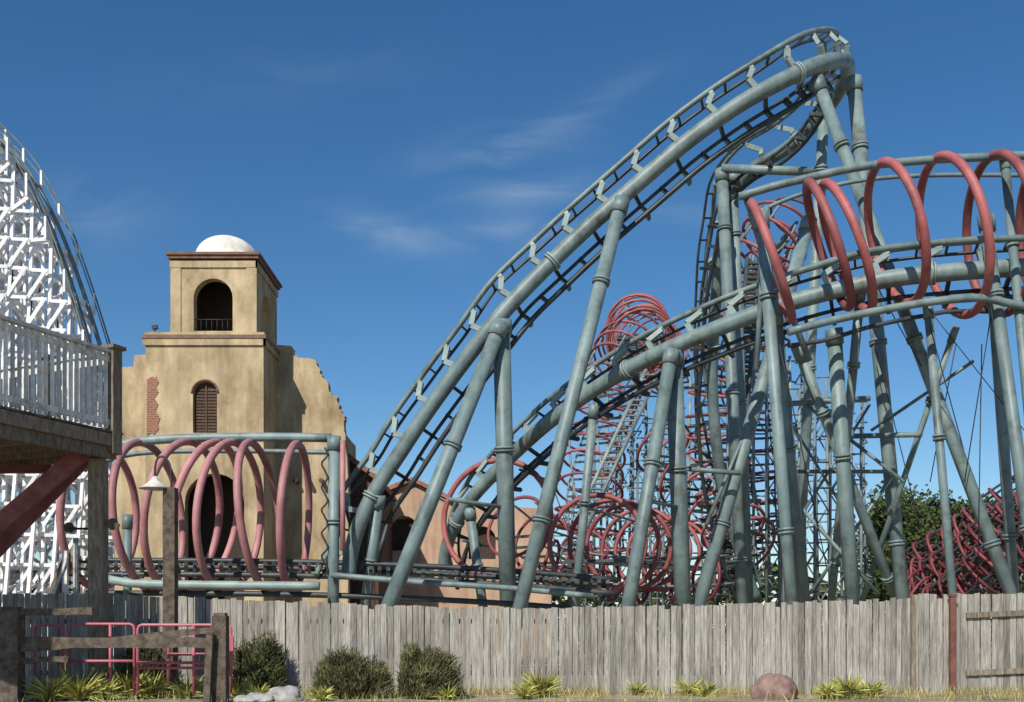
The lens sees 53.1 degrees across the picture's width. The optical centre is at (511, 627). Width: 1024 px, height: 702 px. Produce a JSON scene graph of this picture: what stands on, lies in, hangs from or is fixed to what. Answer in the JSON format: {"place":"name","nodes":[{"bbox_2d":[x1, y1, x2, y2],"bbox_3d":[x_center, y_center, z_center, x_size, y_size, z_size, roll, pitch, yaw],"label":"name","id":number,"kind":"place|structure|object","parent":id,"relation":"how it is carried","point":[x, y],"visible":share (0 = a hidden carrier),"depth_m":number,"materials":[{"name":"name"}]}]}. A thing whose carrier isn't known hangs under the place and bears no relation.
{"place":"outdoors","nodes":[
{"label":"outdoors","id":0,"kind":"place"},
{"bbox_2d":[196,235,254,251],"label":"dome","id":1,"kind":"structure","parent":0,"point":[222,243],"depth_m":47.56,"materials":[{"name":"white paint"}]},
{"bbox_2d":[0,0,1023,627],"label":"sky","id":2,"kind":"structure","parent":0,"point":[384,160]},
{"bbox_2d":[1,628,1023,701],"bbox_3d":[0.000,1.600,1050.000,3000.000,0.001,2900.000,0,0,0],"label":"ground","id":3,"kind":"structure","parent":0,"point":[807,698],"depth_m":23.06,"materials":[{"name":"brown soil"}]},
{"bbox_2d":[22,670,84,701],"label":"yucca plant","id":4,"kind":"object","parent":3,"relation":"on","point":[45,690],"visible":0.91,"depth_m":22.05,"materials":[{"name":"green plant"}]},
{"bbox_2d":[0,123,114,655],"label":"wooden roller coaster","id":5,"kind":"object","parent":3,"relation":"on","point":[25,299],"visible":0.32,"depth_m":59.33,"materials":[{"name":"white wood"}]},
{"bbox_2d":[0,314,125,682],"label":"wooden viewing deck","id":6,"kind":"structure","parent":3,"relation":"on","point":[42,439],"depth_m":23.09,"materials":[{"name":"beige paint"}]},
{"bbox_2d":[63,522,87,532],"bbox_3d":[-11.312,-2.585,26.663,0.590,0.280,0.326,0,0,0],"label":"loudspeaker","id":7,"kind":"object","parent":6,"relation":"attached to","point":[68,527],"visible":0.93,"depth_m":26.50,"materials":[{"name":"metal"}]},
{"bbox_2d":[107,518,119,529],"bbox_3d":[-9.242,-2.362,23.563,0.520,0.280,0.326,0,0,0],"label":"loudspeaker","id":8,"kind":"object","parent":6,"relation":"attached to","point":[113,524],"visible":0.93,"depth_m":23.40,"materials":[{"name":"metal"}]},
{"bbox_2d":[47,538,112,659],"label":"wooden staircase","id":9,"kind":"structure","parent":3,"relation":"on","point":[69,562],"depth_m":29.88,"materials":[{"name":"white wood"}]},
{"bbox_2d":[45,667,121,701],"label":"yucca plant","id":10,"kind":"object","parent":3,"relation":"on","point":[74,690],"visible":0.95,"depth_m":22.30,"materials":[{"name":"green plant"}]},
{"bbox_2d":[77,673,129,699],"bbox_3d":[-9.012,1.300,22.578,1.288,0.638,1.220,0,0,0],"label":"yucca plant","id":11,"kind":"object","parent":3,"relation":"on","point":[109,689],"visible":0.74,"depth_m":22.50,"materials":[{"name":"green plant"}]},
{"bbox_2d":[0,607,228,701],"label":"split rail fence","id":12,"kind":"object","parent":3,"relation":"on","point":[16,644],"visible":1,"depth_m":21.83,"materials":[{"name":"wood"}]},
{"bbox_2d":[25,615,233,698],"bbox_3d":[-9.481,0.613,23.000,6.692,1.972,0.868,0,0,0],"label":"pink metal railing","id":13,"kind":"object","parent":3,"relation":"on","point":[135,661],"visible":0.67,"depth_m":22.67,"materials":[{"name":"metal"}]},
{"bbox_2d":[105,665,162,698],"bbox_3d":[-8.576,1.224,22.911,1.612,0.896,1.458,0,0,0],"label":"yucca plant","id":14,"kind":"object","parent":3,"relation":"on","point":[128,686],"visible":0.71,"depth_m":22.82,"materials":[{"name":"green plant"}]},
{"bbox_2d":[115,630,162,689],"bbox_3d":[-8.697,0.826,24.205,1.430,1.669,0.814,0,0,0],"label":"evergreen shrub","id":15,"kind":"object","parent":3,"relation":"on","point":[145,654],"visible":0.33,"depth_m":24.07,"materials":[{"name":"green plant"}]},
{"bbox_2d":[125,670,181,697],"bbox_3d":[-8.182,1.296,23.189,1.371,0.744,1.228,0,0,-32],"label":"yucca plant","id":16,"kind":"object","parent":3,"relation":"on","point":[153,691],"visible":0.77,"depth_m":23.12,"materials":[{"name":"green plant"}]},
{"bbox_2d":[139,456,177,696],"bbox_3d":[-8.195,-1.023,23.700,0.854,5.914,0.720,0,0,0],"label":"street lamp","id":17,"kind":"object","parent":3,"relation":"on","point":[170,553],"visible":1,"depth_m":23.57,"materials":[{"name":"metal"}]},
{"bbox_2d":[163,674,203,699],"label":"yucca plant","id":18,"kind":"object","parent":3,"relation":"on","point":[186,689],"visible":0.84,"depth_m":22.92,"materials":[{"name":"green plant"}]},
{"bbox_2d":[172,259,256,637],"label":"dark rooms","id":19,"kind":"object","parent":3,"relation":"on","point":[214,300],"visible":0.26,"depth_m":49.00,"materials":[{"name":"paint"}]},
{"bbox_2d":[115,268,355,660],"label":"stucco walls","id":20,"kind":"structure","parent":3,"relation":"on","point":[262,389],"depth_m":47.06,"materials":[{"name":"beige paint"}]},
{"bbox_2d":[146,377,159,435],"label":"brick patch","id":21,"kind":"object","parent":20,"relation":"attached to","point":[152,418],"visible":0.96,"depth_m":46.47,"materials":[{"name":"orange brick"}]},
{"bbox_2d":[143,261,278,360],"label":"ledges","id":22,"kind":"object","parent":20,"relation":"on","point":[252,267],"visible":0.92,"depth_m":46.63,"materials":[{"name":"paint"}]},
{"bbox_2d":[151,319,232,331],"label":"window bars","id":23,"kind":"object","parent":22,"relation":"on","point":[154,327],"depth_m":46.88,"materials":[{"name":"metal"}]},
{"bbox_2d":[141,252,281,392],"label":"cornices","id":24,"kind":"object","parent":20,"relation":"attached to","point":[262,262],"visible":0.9,"depth_m":46.51,"materials":[{"name":"brown paint"}]},
{"bbox_2d":[195,383,324,483],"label":"shutters","id":25,"kind":"object","parent":20,"relation":"attached to","point":[205,407],"visible":0.91,"depth_m":46.71,"materials":[{"name":"brown wood"}]},
{"bbox_2d":[229,677,252,697],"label":"yucca plant","id":26,"kind":"object","parent":3,"relation":"on","point":[241,688],"visible":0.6,"depth_m":22.92,"materials":[{"name":"green plant"}]},
{"bbox_2d":[233,695,255,701],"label":"boulder","id":27,"kind":"object","parent":3,"relation":"on","point":[244,698],"visible":0.91,"depth_m":21.82,"materials":[{"name":"grey stone"}]},
{"bbox_2d":[239,682,270,694],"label":"yucca plant","id":28,"kind":"object","parent":3,"relation":"on","point":[261,690],"visible":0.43,"depth_m":22.48,"materials":[{"name":"green plant"}]},
{"bbox_2d":[232,630,288,690],"bbox_3d":[-6.000,0.811,24.021,1.548,1.699,1.018,0,0,0],"label":"evergreen shrub","id":29,"kind":"object","parent":3,"relation":"on","point":[263,665],"visible":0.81,"depth_m":23.84,"materials":[{"name":"green plant"}]},
{"bbox_2d":[248,692,273,701],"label":"boulder","id":30,"kind":"object","parent":3,"relation":"on","point":[258,697],"visible":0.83,"depth_m":21.99,"materials":[{"name":"grey stone"}]},
{"bbox_2d":[266,685,305,701],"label":"boulder","id":31,"kind":"object","parent":3,"relation":"on","point":[280,694],"visible":0.82,"depth_m":22.17,"materials":[{"name":"grey stone"}]},
{"bbox_2d":[307,685,338,700],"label":"yucca plant","id":32,"kind":"object","parent":3,"relation":"on","point":[322,692],"visible":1,"depth_m":22.15,"materials":[{"name":"green plant"}]},
{"bbox_2d":[308,643,397,698],"bbox_3d":[-3.598,1.005,23.106,2.086,1.321,1.216,0,0,0],"label":"broom shrub","id":33,"kind":"object","parent":3,"relation":"on","point":[351,673],"visible":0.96,"depth_m":22.88,"materials":[{"name":"green plant"}]},
{"bbox_2d":[348,453,393,657],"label":"tiled roof shed","id":34,"kind":"structure","parent":3,"relation":"on","point":[357,495],"depth_m":51.00,"materials":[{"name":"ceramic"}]},
{"bbox_2d":[395,640,465,698],"bbox_3d":[-1.856,0.955,22.959,1.748,1.420,1.307,0,0,38],"label":"broom shrub","id":35,"kind":"object","parent":3,"relation":"on","point":[424,674],"visible":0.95,"depth_m":22.72,"materials":[{"name":"green plant"}]},
{"bbox_2d":[433,682,459,699],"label":"yucca plant","id":36,"kind":"object","parent":3,"relation":"on","point":[443,693],"visible":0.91,"depth_m":22.49,"materials":[{"name":"green plant"}]},
{"bbox_2d":[383,477,550,655],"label":"adobe outbuilding","id":37,"kind":"structure","parent":3,"relation":"on","point":[404,516],"depth_m":56.75,"materials":[{"name":"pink paint"}]},
{"bbox_2d":[393,519,495,558],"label":"doors","id":38,"kind":"structure","parent":37,"relation":"in","point":[401,527],"depth_m":57.20,"materials":[{"name":"paint"}]},
{"bbox_2d":[9,563,991,641],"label":"distant treeline","id":39,"kind":"object","parent":3,"relation":"on","point":[721,599],"visible":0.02,"depth_m":117.89,"materials":[{"name":"green plant"}]},
{"bbox_2d":[0,592,1023,693],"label":"plank fence","id":40,"kind":"object","parent":3,"relation":"on","point":[905,657],"visible":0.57,"depth_m":24.70,"materials":[{"name":"grey wood"}]},
{"bbox_2d":[508,680,542,698],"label":"yucca plant","id":41,"kind":"object","parent":3,"relation":"on","point":[524,692],"visible":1,"depth_m":22.73,"materials":[{"name":"green plant"}]},
{"bbox_2d":[513,666,565,697],"bbox_3d":[0.668,1.268,23.527,1.399,0.770,1.498,0,0,0],"label":"yucca plant","id":42,"kind":"object","parent":3,"relation":"on","point":[546,684],"visible":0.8,"depth_m":23.44,"materials":[{"name":"green plant"}]},
{"bbox_2d":[56,26,1023,679],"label":"steel roller coaster","id":43,"kind":"object","parent":3,"relation":"on","point":[766,300],"visible":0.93,"depth_m":35.38,"materials":[{"name":"metal"}]},
{"bbox_2d":[624,681,648,694],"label":"yucca plant","id":44,"kind":"object","parent":3,"relation":"on","point":[639,688],"visible":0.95,"depth_m":24.12,"materials":[{"name":"green plant"}]},
{"bbox_2d":[670,674,703,695],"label":"yucca plant","id":45,"kind":"object","parent":3,"relation":"on","point":[685,686],"visible":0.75,"depth_m":23.94,"materials":[{"name":"green plant"}]},
{"bbox_2d":[689,678,722,697],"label":"yucca plant","id":46,"kind":"object","parent":3,"relation":"on","point":[705,690],"visible":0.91,"depth_m":23.54,"materials":[{"name":"green plant"}]},
{"bbox_2d":[750,673,797,699],"bbox_3d":[5.872,1.438,22.886,0.898,0.848,0.880,0,0,-39],"label":"boulder","id":47,"kind":"object","parent":3,"relation":"on","point":[778,684],"visible":0.88,"depth_m":22.61,"materials":[{"name":"pink stone"}]},
{"bbox_2d":[812,680,847,698],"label":"yucca plant","id":48,"kind":"object","parent":3,"relation":"on","point":[824,688],"visible":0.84,"depth_m":22.82,"materials":[{"name":"green plant"}]},
{"bbox_2d":[826,672,873,698],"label":"yucca plant","id":49,"kind":"object","parent":3,"relation":"on","point":[852,688],"visible":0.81,"depth_m":23.05,"materials":[{"name":"green plant"}]},
{"bbox_2d":[855,524,888,606],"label":"tree","id":50,"kind":"object","parent":3,"relation":"on","point":[869,553],"visible":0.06,"depth_m":85.14,"materials":[{"name":"green plant"}]},
{"bbox_2d":[857,675,888,696],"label":"yucca plant","id":51,"kind":"object","parent":3,"relation":"on","point":[877,686],"visible":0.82,"depth_m":23.31,"materials":[{"name":"green plant"}]},
{"bbox_2d":[858,480,975,600],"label":"tree","id":52,"kind":"object","parent":3,"relation":"on","point":[911,528],"visible":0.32,"depth_m":76.33,"materials":[{"name":"green plant"}]},
{"bbox_2d":[882,483,1001,605],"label":"tree","id":53,"kind":"object","parent":3,"relation":"on","point":[933,502],"visible":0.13,"depth_m":79.21,"materials":[{"name":"green plant"}]},
{"bbox_2d":[947,594,957,693],"bbox_3d":[10.540,0.448,24.500,0.180,2.504,0.160,0,0,0],"label":"gate post","id":54,"kind":"object","parent":3,"relation":"on","point":[953,640],"visible":0.82,"depth_m":24.44,"materials":[{"name":"wood"}]},
{"bbox_2d":[959,493,998,618],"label":"tree","id":55,"kind":"object","parent":3,"relation":"on","point":[986,496],"visible":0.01,"depth_m":83.06,"materials":[{"name":"green plant"}]},
{"bbox_2d":[976,501,1023,609],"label":"tree","id":56,"kind":"object","parent":3,"relation":"on","point":[1022,573],"visible":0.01,"depth_m":80.45,"materials":[{"name":"green plant"}]}
]}

